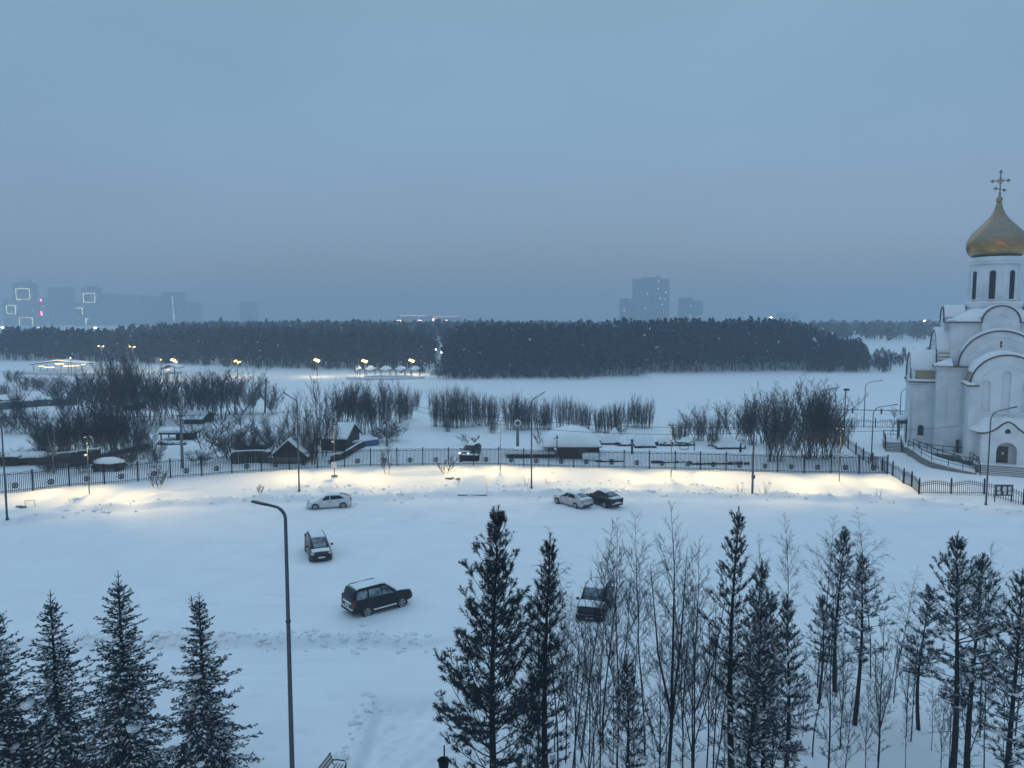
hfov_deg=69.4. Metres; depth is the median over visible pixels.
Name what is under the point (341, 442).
window
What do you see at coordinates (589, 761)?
bare sapling
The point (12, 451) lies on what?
bare tree
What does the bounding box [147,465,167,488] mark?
shrub
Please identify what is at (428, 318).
shopping hall
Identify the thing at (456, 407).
willow clump
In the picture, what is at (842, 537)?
pine tree
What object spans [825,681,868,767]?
tree
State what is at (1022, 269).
drum window
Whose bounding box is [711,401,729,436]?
willow bush
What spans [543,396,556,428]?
willow clump
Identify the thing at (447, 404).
willow clump
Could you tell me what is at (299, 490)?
street lamp
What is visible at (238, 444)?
bare tree
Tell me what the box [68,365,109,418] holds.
bare tree
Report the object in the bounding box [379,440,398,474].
sapling
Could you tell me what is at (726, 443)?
snowy lumber heap
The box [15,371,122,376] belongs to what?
wall
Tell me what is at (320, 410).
bare bush
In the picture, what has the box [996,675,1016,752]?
birch tree
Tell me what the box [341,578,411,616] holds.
parked car
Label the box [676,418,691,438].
willow bush
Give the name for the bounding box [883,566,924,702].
birch tree
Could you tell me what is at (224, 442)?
bare tree
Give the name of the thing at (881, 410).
rail fence
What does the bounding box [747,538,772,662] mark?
birch tree
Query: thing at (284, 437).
bare bush
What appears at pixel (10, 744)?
spruce tree
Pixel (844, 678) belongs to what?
bare sapling
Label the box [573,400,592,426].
willow clump
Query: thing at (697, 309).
apartment tower
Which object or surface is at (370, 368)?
wave canopy
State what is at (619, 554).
birch tree
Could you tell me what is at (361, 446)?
board fence
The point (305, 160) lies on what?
sky
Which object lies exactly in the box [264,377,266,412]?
utility pole
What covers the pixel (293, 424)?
bare bush
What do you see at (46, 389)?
bare tree
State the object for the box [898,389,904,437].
street lamp
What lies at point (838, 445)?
willow bush
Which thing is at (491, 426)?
willow clump
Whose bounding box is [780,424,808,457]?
willow bush
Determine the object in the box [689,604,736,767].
bare sapling
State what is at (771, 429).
willow bush
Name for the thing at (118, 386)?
bare tree
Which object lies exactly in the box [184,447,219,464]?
bare tree
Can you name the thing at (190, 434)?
bare tree
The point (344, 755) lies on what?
snow clods
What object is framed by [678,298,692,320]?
apartment tower
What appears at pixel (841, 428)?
floodlight pole
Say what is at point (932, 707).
birch tree
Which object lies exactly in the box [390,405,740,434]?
overhead wire
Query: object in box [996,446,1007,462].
entrance door
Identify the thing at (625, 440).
snowy lumber heap
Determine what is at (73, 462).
bare tree
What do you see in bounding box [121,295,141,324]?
apartment tower
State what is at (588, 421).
willow clump
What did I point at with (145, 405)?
bare tree
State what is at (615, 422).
willow clump
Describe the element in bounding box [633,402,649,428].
willow clump
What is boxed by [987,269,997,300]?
drum window
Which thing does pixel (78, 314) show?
apartment tower
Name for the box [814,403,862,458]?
willow bush
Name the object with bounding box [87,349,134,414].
bare tree
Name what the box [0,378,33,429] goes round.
bare tree
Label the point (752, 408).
willow bush
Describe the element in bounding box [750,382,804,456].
willow bush
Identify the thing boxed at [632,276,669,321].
apartment tower
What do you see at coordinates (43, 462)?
bare tree
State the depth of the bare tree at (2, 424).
123.42 m
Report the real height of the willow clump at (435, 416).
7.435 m
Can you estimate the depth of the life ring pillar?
108.43 m
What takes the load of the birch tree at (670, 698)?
on the snow ground
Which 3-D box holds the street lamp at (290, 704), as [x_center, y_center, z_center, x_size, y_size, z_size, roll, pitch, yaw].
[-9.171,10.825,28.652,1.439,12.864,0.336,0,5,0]
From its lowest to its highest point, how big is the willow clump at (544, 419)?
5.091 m
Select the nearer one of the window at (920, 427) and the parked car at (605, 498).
the parked car at (605, 498)
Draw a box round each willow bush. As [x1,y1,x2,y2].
[668,422,684,439]
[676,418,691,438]
[677,399,709,440]
[694,413,708,440]
[703,414,724,445]
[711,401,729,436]
[715,400,740,435]
[716,404,744,438]
[725,393,765,445]
[728,406,751,440]
[744,381,780,443]
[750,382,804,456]
[754,386,797,461]
[756,391,795,461]
[778,372,835,458]
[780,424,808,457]
[786,380,867,459]
[787,384,834,459]
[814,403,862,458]
[829,416,856,452]
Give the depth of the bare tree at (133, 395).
137.16 m
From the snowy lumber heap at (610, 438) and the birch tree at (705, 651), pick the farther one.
the snowy lumber heap at (610, 438)
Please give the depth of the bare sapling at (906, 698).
34.32 m
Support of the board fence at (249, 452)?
on the snow ground
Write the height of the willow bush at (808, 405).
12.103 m
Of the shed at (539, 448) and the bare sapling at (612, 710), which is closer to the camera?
the bare sapling at (612, 710)
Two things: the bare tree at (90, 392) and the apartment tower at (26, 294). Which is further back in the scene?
the apartment tower at (26, 294)
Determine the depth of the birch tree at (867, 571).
39.59 m
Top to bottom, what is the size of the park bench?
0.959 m
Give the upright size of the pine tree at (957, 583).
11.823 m
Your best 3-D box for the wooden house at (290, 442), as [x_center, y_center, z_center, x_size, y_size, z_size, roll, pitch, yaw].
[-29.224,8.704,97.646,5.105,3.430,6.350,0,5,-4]
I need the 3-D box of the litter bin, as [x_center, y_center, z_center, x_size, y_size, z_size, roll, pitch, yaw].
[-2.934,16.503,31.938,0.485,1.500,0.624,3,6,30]
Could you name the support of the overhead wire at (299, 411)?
attached to the utility pole at (181, 438)
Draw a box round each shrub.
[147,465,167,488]
[437,455,457,472]
[454,433,479,442]
[532,430,540,445]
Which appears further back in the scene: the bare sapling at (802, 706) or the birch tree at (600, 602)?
the bare sapling at (802, 706)
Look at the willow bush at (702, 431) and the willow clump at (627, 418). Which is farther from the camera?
the willow clump at (627, 418)
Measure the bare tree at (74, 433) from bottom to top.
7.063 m
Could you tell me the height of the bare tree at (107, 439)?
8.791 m
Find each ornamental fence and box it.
[840,418,896,427]
[841,437,918,488]
[918,478,1023,504]
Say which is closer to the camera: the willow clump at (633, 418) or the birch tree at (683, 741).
the birch tree at (683, 741)
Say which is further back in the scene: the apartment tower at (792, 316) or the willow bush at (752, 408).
the apartment tower at (792, 316)
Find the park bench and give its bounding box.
[318,752,346,767]
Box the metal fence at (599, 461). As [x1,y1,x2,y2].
[0,447,888,492]
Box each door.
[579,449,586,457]
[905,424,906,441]
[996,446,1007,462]
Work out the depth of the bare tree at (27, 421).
121.68 m
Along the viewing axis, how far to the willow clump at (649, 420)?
127.77 m
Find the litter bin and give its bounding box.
[437,745,449,767]
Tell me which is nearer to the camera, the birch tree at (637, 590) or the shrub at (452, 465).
the birch tree at (637, 590)
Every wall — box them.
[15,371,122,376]
[346,376,424,379]
[363,375,413,376]
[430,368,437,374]
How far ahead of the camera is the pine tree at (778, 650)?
27.92 m
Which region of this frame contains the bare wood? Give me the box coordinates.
[5,344,928,379]
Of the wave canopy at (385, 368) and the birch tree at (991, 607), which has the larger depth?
the wave canopy at (385, 368)
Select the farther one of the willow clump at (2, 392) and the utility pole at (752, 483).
the willow clump at (2, 392)
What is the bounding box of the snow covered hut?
[541,425,601,459]
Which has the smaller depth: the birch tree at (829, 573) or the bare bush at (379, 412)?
the birch tree at (829, 573)
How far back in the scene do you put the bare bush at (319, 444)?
98.34 m
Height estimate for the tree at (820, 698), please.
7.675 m
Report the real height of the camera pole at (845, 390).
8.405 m
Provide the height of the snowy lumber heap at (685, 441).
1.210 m
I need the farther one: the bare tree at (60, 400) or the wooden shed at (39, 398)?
the wooden shed at (39, 398)
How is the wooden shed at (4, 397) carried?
on the snow ground
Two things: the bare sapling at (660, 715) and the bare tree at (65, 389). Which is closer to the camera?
the bare sapling at (660, 715)
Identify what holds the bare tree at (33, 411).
on the snow ground
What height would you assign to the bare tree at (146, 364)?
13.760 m
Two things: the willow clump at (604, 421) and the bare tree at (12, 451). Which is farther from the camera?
the willow clump at (604, 421)
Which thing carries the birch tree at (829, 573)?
on the snow ground
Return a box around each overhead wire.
[43,415,176,418]
[237,401,384,414]
[387,401,753,427]
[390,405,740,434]
[759,426,957,431]
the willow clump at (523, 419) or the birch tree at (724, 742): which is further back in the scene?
the willow clump at (523, 419)
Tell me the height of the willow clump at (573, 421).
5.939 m
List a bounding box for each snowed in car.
[5,451,34,465]
[22,451,49,464]
[92,457,125,471]
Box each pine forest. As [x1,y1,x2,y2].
[0,323,440,370]
[440,315,868,378]
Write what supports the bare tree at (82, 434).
on the snow ground
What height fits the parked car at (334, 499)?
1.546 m
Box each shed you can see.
[0,393,17,402]
[0,448,42,465]
[24,396,63,404]
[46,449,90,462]
[182,411,216,423]
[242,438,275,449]
[505,446,554,457]
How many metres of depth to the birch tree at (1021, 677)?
34.52 m
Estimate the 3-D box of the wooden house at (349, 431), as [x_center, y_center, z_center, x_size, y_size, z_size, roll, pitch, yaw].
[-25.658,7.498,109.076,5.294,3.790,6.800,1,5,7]
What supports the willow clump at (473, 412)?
on the snow ground
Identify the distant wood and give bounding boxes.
[7,317,778,349]
[769,318,939,341]
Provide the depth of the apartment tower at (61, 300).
2009.48 m
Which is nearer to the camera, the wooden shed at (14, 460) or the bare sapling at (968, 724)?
the bare sapling at (968, 724)
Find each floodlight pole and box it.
[83,435,92,493]
[330,424,337,476]
[496,420,503,471]
[667,424,675,476]
[835,427,844,481]
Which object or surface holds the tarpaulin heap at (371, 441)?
on the snow ground
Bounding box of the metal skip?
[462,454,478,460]
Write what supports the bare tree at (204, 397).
on the snow ground
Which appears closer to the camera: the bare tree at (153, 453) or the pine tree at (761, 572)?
the pine tree at (761, 572)
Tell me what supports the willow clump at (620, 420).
on the snow ground
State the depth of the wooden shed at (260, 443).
108.25 m
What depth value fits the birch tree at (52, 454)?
90.21 m
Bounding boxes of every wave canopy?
[365,366,375,374]
[380,366,390,374]
[395,366,405,374]
[410,366,419,374]
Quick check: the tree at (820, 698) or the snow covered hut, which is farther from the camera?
the snow covered hut
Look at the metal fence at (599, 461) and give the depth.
87.23 m
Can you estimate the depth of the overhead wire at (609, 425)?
86.83 m
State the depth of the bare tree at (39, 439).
96.58 m
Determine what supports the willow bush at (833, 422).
on the snow ground
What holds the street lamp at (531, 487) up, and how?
on the snow ground
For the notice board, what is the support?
on the snow ground
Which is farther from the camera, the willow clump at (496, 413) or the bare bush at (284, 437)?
the willow clump at (496, 413)
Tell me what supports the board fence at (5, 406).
on the snow ground
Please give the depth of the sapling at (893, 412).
121.98 m
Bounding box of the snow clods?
[0,477,1021,767]
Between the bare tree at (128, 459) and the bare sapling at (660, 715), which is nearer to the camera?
the bare sapling at (660, 715)
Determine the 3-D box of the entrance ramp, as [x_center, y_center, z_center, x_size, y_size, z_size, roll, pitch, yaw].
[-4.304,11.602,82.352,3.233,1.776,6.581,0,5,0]
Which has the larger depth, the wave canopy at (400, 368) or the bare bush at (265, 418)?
the wave canopy at (400, 368)
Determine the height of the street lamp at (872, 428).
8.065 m
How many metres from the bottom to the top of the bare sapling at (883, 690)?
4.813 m
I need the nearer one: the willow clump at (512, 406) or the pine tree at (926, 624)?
the pine tree at (926, 624)
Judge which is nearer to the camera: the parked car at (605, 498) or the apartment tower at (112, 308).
the parked car at (605, 498)
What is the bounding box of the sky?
[0,0,1023,322]
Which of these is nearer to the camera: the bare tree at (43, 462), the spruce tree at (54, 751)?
the spruce tree at (54, 751)
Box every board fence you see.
[0,398,75,409]
[46,447,100,469]
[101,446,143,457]
[232,449,271,463]
[330,440,365,461]
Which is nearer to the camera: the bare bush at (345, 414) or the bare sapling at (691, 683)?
the bare sapling at (691, 683)
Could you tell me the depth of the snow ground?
61.40 m
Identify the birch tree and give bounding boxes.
[47,432,55,473]
[301,407,315,463]
[306,417,321,464]
[523,526,579,767]
[550,619,589,762]
[554,594,577,751]
[557,605,594,767]
[563,581,601,767]
[566,589,632,767]
[568,519,623,762]
[579,656,612,765]
[593,516,629,747]
[593,538,642,767]
[607,511,676,755]
[626,560,652,708]
[637,501,711,767]
[647,708,656,767]
[651,535,733,767]
[651,675,681,767]
[658,619,703,767]
[674,574,700,735]
[704,604,744,767]
[713,685,740,767]
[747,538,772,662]
[773,514,803,625]
[799,575,859,767]
[800,516,853,685]
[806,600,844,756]
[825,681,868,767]
[847,508,889,677]
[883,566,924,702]
[900,617,929,741]
[900,691,913,767]
[924,682,942,750]
[962,541,1013,737]
[974,635,998,767]
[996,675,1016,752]
[1010,570,1023,735]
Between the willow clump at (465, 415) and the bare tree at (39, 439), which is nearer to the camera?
the bare tree at (39, 439)
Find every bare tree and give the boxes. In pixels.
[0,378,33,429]
[0,404,48,434]
[0,405,27,432]
[0,446,35,460]
[15,393,50,426]
[18,416,77,450]
[19,411,85,454]
[20,370,68,396]
[26,448,69,472]
[41,406,90,450]
[43,372,88,410]
[46,379,79,414]
[49,411,94,451]
[52,393,141,453]
[55,405,105,451]
[59,450,100,472]
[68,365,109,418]
[69,399,131,456]
[76,373,127,409]
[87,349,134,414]
[87,352,138,422]
[89,396,164,456]
[106,443,147,467]
[107,365,158,419]
[111,408,151,457]
[117,349,154,417]
[123,421,160,459]
[128,368,163,420]
[136,364,175,425]
[136,436,168,467]
[143,371,197,418]
[163,370,219,413]
[165,372,200,420]
[170,409,237,449]
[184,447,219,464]
[189,368,217,410]
[192,415,257,457]
[193,365,277,414]
[194,371,238,421]
[203,366,238,419]
[206,428,249,459]
[216,404,261,454]
[218,368,268,412]
[229,422,262,461]
[236,373,263,414]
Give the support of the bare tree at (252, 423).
on the snow ground
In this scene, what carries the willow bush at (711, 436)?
on the snow ground
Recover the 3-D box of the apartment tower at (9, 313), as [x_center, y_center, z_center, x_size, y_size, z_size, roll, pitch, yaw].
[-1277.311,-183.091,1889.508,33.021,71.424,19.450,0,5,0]
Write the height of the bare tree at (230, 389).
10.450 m
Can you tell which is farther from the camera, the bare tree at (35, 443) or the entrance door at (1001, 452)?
the bare tree at (35, 443)
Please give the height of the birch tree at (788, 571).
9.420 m
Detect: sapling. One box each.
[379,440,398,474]
[515,613,557,742]
[517,696,549,767]
[554,623,616,767]
[601,655,629,764]
[621,684,642,767]
[631,613,697,767]
[662,583,733,767]
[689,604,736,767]
[692,609,735,767]
[751,649,796,767]
[794,680,805,737]
[798,661,811,736]
[827,624,854,749]
[851,679,885,767]
[858,608,911,767]
[870,663,894,761]
[878,405,903,434]
[888,622,928,736]
[932,691,952,767]
[942,671,963,767]
[950,641,998,767]
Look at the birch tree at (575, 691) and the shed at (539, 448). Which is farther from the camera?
the shed at (539, 448)
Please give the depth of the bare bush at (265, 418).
107.60 m
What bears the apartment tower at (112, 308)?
on the snow ground
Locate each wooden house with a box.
[269,435,309,463]
[315,422,362,450]
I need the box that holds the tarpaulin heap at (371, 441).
[352,437,378,447]
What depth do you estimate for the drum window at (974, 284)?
102.82 m
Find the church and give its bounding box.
[882,170,1023,477]
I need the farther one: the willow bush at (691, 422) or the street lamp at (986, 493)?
the willow bush at (691, 422)
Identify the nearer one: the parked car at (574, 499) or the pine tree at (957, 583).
the pine tree at (957, 583)
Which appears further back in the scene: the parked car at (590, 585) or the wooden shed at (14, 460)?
the wooden shed at (14, 460)
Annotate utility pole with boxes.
[179,413,183,468]
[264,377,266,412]
[383,399,387,445]
[751,428,754,493]
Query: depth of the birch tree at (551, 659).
30.46 m
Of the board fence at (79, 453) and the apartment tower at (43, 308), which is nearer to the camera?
the board fence at (79, 453)
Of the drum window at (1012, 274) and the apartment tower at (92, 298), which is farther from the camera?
the apartment tower at (92, 298)
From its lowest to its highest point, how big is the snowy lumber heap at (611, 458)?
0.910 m
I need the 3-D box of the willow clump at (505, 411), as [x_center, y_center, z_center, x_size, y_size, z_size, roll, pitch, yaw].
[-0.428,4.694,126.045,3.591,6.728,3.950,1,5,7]
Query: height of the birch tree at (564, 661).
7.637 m
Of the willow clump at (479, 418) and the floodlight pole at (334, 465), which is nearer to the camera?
the floodlight pole at (334, 465)
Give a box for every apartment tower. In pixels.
[2,298,16,325]
[12,281,39,325]
[39,298,48,324]
[48,287,74,324]
[72,302,84,325]
[81,285,103,325]
[103,294,122,324]
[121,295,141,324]
[141,296,162,324]
[161,292,185,324]
[186,302,202,322]
[240,301,258,323]
[619,299,632,320]
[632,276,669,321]
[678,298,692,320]
[693,301,702,320]
[776,313,798,322]
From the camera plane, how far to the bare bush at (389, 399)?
127.26 m
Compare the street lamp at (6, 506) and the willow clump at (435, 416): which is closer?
the street lamp at (6, 506)
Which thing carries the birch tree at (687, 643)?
on the snow ground
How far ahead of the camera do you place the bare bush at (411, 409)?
140.25 m
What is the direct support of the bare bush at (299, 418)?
on the snow ground
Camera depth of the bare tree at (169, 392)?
140.33 m
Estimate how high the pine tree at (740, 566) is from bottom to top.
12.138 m
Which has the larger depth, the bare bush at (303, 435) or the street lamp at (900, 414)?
the street lamp at (900, 414)
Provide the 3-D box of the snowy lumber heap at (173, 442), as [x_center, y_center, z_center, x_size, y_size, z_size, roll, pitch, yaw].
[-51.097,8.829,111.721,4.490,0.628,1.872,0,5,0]
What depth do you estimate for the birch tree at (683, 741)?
28.90 m
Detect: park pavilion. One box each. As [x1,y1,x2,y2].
[29,359,93,371]
[160,363,183,373]
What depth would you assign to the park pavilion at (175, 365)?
269.49 m
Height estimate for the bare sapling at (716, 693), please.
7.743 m
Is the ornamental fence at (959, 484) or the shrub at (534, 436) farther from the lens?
the shrub at (534, 436)
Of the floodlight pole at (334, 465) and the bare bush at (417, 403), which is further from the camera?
the bare bush at (417, 403)
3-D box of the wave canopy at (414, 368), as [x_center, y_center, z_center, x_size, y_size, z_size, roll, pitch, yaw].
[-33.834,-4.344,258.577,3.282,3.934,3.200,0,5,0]
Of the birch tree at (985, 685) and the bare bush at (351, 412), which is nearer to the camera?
the birch tree at (985, 685)
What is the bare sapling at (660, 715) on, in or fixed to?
on the snow ground
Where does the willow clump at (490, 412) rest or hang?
on the snow ground
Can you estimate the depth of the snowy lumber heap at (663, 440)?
110.53 m
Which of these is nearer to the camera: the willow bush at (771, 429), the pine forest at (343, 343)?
the willow bush at (771, 429)
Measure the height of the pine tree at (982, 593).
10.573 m
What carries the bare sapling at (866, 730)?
on the snow ground
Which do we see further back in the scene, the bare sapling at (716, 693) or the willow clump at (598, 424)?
the willow clump at (598, 424)
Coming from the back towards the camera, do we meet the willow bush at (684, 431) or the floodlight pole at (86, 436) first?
the willow bush at (684, 431)
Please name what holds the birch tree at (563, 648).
on the snow ground
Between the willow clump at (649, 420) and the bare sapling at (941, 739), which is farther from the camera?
the willow clump at (649, 420)
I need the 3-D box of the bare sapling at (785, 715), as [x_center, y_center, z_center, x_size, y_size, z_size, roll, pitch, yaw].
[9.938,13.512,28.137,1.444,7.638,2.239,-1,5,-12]
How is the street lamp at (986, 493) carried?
on the snow ground
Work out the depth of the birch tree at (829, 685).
28.34 m
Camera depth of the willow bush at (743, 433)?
113.83 m
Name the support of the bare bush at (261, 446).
on the snow ground
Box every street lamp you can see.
[0,425,8,519]
[251,500,294,767]
[283,392,300,491]
[530,391,544,488]
[863,380,881,422]
[870,404,897,461]
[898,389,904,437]
[984,406,1017,504]
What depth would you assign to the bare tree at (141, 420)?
99.98 m
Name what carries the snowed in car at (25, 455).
on the snow ground
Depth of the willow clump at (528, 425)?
125.88 m
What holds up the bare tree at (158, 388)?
on the snow ground
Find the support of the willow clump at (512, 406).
on the snow ground
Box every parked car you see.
[304,529,332,560]
[306,492,351,509]
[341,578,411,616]
[553,490,593,508]
[576,577,613,621]
[585,489,623,507]
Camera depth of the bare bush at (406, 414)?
138.38 m
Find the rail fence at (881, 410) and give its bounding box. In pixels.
[837,408,904,413]
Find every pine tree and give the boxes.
[432,505,556,767]
[507,532,582,767]
[595,654,664,767]
[695,506,752,767]
[707,597,791,767]
[718,557,782,764]
[721,591,813,767]
[765,594,823,767]
[800,594,843,703]
[816,526,860,692]
[827,552,897,725]
[891,593,949,730]
[908,551,1023,767]
[915,531,1022,767]
[951,566,1023,767]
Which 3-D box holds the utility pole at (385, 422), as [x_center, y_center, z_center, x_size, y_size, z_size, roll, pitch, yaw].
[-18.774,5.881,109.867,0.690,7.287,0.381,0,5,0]
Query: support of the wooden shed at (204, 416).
on the snow ground
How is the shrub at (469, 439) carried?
on the snow ground
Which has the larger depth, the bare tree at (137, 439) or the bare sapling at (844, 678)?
the bare tree at (137, 439)
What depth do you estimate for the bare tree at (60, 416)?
98.69 m
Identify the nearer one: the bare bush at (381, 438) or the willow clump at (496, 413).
the bare bush at (381, 438)
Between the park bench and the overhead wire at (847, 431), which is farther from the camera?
the overhead wire at (847, 431)
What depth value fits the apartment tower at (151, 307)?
1990.11 m
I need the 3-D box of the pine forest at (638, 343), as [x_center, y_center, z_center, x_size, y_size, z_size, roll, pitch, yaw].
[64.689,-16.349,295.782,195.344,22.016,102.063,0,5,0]
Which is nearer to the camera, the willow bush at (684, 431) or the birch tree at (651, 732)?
the birch tree at (651, 732)
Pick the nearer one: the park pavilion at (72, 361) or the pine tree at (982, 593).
the pine tree at (982, 593)
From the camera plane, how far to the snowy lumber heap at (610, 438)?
111.59 m
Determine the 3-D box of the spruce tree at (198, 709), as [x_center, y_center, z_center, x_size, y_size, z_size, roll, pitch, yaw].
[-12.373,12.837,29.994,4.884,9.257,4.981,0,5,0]
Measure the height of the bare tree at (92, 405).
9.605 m
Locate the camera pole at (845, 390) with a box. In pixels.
[844,389,849,432]
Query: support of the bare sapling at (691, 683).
on the snow ground
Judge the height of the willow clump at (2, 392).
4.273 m
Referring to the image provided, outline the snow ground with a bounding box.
[0,323,1023,767]
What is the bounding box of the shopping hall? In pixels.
[396,316,461,322]
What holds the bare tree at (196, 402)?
on the snow ground
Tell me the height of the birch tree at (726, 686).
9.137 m
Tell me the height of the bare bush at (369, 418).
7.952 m
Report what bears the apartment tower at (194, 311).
on the snow ground
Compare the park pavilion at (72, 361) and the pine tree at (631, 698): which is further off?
the park pavilion at (72, 361)
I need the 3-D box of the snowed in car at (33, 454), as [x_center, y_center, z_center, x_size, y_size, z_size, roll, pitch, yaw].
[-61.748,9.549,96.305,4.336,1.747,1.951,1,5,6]
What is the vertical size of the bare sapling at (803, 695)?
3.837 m
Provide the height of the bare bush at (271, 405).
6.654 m
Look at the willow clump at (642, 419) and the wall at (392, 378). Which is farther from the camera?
the wall at (392, 378)
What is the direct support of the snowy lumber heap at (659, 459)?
on the snow ground
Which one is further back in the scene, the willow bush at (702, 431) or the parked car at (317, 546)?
the willow bush at (702, 431)
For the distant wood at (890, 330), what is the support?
on the snow ground
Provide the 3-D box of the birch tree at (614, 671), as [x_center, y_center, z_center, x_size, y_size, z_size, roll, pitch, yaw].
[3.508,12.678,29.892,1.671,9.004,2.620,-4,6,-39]
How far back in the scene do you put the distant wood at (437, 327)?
476.91 m
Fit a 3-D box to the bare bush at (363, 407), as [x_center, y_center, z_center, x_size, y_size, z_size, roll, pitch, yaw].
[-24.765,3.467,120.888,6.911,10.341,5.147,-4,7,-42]
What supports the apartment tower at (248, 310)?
on the snow ground
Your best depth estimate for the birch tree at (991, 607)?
34.28 m
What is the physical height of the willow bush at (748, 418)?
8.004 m
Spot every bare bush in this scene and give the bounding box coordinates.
[238,433,273,451]
[245,414,290,450]
[257,414,272,441]
[258,382,285,414]
[263,418,298,452]
[271,430,294,450]
[280,391,305,439]
[285,419,322,448]
[289,400,312,441]
[296,378,339,456]
[298,374,332,457]
[298,424,330,460]
[327,377,367,421]
[327,388,358,421]
[328,405,342,449]
[342,377,375,434]
[343,386,370,426]
[355,387,380,431]
[367,390,389,432]
[368,424,388,441]
[373,378,403,426]
[375,417,409,441]
[390,387,409,423]
[400,386,411,419]
[405,394,415,418]
[410,388,422,409]
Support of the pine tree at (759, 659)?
on the snow ground
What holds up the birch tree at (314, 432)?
on the snow ground
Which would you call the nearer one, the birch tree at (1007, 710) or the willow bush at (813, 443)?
the birch tree at (1007, 710)
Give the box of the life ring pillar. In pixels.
[514,420,520,445]
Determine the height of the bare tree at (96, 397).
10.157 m
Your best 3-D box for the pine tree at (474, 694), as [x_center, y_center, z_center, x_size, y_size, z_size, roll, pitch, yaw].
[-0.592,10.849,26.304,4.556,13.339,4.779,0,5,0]
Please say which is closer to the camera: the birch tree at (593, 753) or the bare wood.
the birch tree at (593, 753)
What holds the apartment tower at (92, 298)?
on the snow ground
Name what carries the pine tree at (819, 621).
on the snow ground
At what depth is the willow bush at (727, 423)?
114.26 m
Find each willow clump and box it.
[0,382,16,394]
[2,368,24,382]
[15,373,40,389]
[25,376,50,389]
[425,388,445,426]
[434,385,449,426]
[440,383,458,427]
[442,404,456,431]
[446,386,467,428]
[456,385,472,427]
[465,388,479,426]
[470,392,489,425]
[481,392,496,425]
[483,417,497,432]
[488,393,500,423]
[500,391,518,429]
[506,392,523,429]
[514,397,529,429]
[521,392,535,428]
[530,398,544,429]
[538,403,549,429]
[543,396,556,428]
[554,394,567,426]
[560,396,574,425]
[568,399,579,425]
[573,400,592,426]
[580,405,592,429]
[589,405,604,432]
[599,406,612,432]
[604,405,619,429]
[610,399,624,430]
[620,404,632,426]
[627,395,640,427]
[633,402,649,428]
[642,398,655,427]
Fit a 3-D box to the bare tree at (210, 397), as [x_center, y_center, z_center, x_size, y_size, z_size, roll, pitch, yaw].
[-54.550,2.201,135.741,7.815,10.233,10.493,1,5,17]
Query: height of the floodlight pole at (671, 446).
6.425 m
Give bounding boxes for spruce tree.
[0,610,65,767]
[1,589,106,767]
[64,570,198,767]
[148,595,263,767]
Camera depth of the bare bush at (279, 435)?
96.30 m
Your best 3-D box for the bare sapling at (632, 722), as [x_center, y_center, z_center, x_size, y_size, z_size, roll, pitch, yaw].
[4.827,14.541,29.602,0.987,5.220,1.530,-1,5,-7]
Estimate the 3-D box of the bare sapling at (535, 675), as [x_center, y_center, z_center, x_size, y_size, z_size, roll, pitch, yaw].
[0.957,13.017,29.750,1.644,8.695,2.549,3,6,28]
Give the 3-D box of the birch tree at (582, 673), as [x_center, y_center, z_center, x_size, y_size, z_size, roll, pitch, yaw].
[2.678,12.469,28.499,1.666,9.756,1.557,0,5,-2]
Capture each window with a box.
[337,440,344,445]
[915,424,925,437]
[970,270,977,300]
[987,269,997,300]
[1007,268,1016,299]
[1019,269,1022,299]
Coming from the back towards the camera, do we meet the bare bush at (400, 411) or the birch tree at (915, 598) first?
the bare bush at (400, 411)
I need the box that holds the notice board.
[994,483,1013,501]
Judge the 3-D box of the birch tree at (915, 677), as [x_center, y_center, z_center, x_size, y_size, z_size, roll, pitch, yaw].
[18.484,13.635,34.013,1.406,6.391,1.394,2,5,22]
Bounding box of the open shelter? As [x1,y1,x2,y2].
[158,427,201,439]
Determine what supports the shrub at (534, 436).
on the snow ground
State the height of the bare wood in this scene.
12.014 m
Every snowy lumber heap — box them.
[157,441,187,444]
[595,454,623,461]
[596,427,619,444]
[615,433,634,445]
[633,432,656,447]
[651,455,683,462]
[656,435,673,445]
[672,437,693,445]
[690,454,747,464]
[708,437,745,448]
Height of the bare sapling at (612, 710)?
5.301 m
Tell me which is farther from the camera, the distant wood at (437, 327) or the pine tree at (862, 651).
the distant wood at (437, 327)
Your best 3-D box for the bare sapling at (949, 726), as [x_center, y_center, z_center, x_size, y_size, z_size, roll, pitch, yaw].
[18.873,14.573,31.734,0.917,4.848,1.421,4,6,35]
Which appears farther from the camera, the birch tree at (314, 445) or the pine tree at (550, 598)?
the birch tree at (314, 445)
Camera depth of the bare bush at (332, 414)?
101.06 m
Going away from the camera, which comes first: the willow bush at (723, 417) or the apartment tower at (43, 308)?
the willow bush at (723, 417)
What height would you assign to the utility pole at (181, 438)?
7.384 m
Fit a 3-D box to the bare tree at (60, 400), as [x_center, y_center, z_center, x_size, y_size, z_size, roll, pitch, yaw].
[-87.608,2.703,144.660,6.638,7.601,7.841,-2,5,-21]
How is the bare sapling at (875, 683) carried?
on the snow ground
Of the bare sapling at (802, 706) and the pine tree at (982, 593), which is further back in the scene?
the bare sapling at (802, 706)

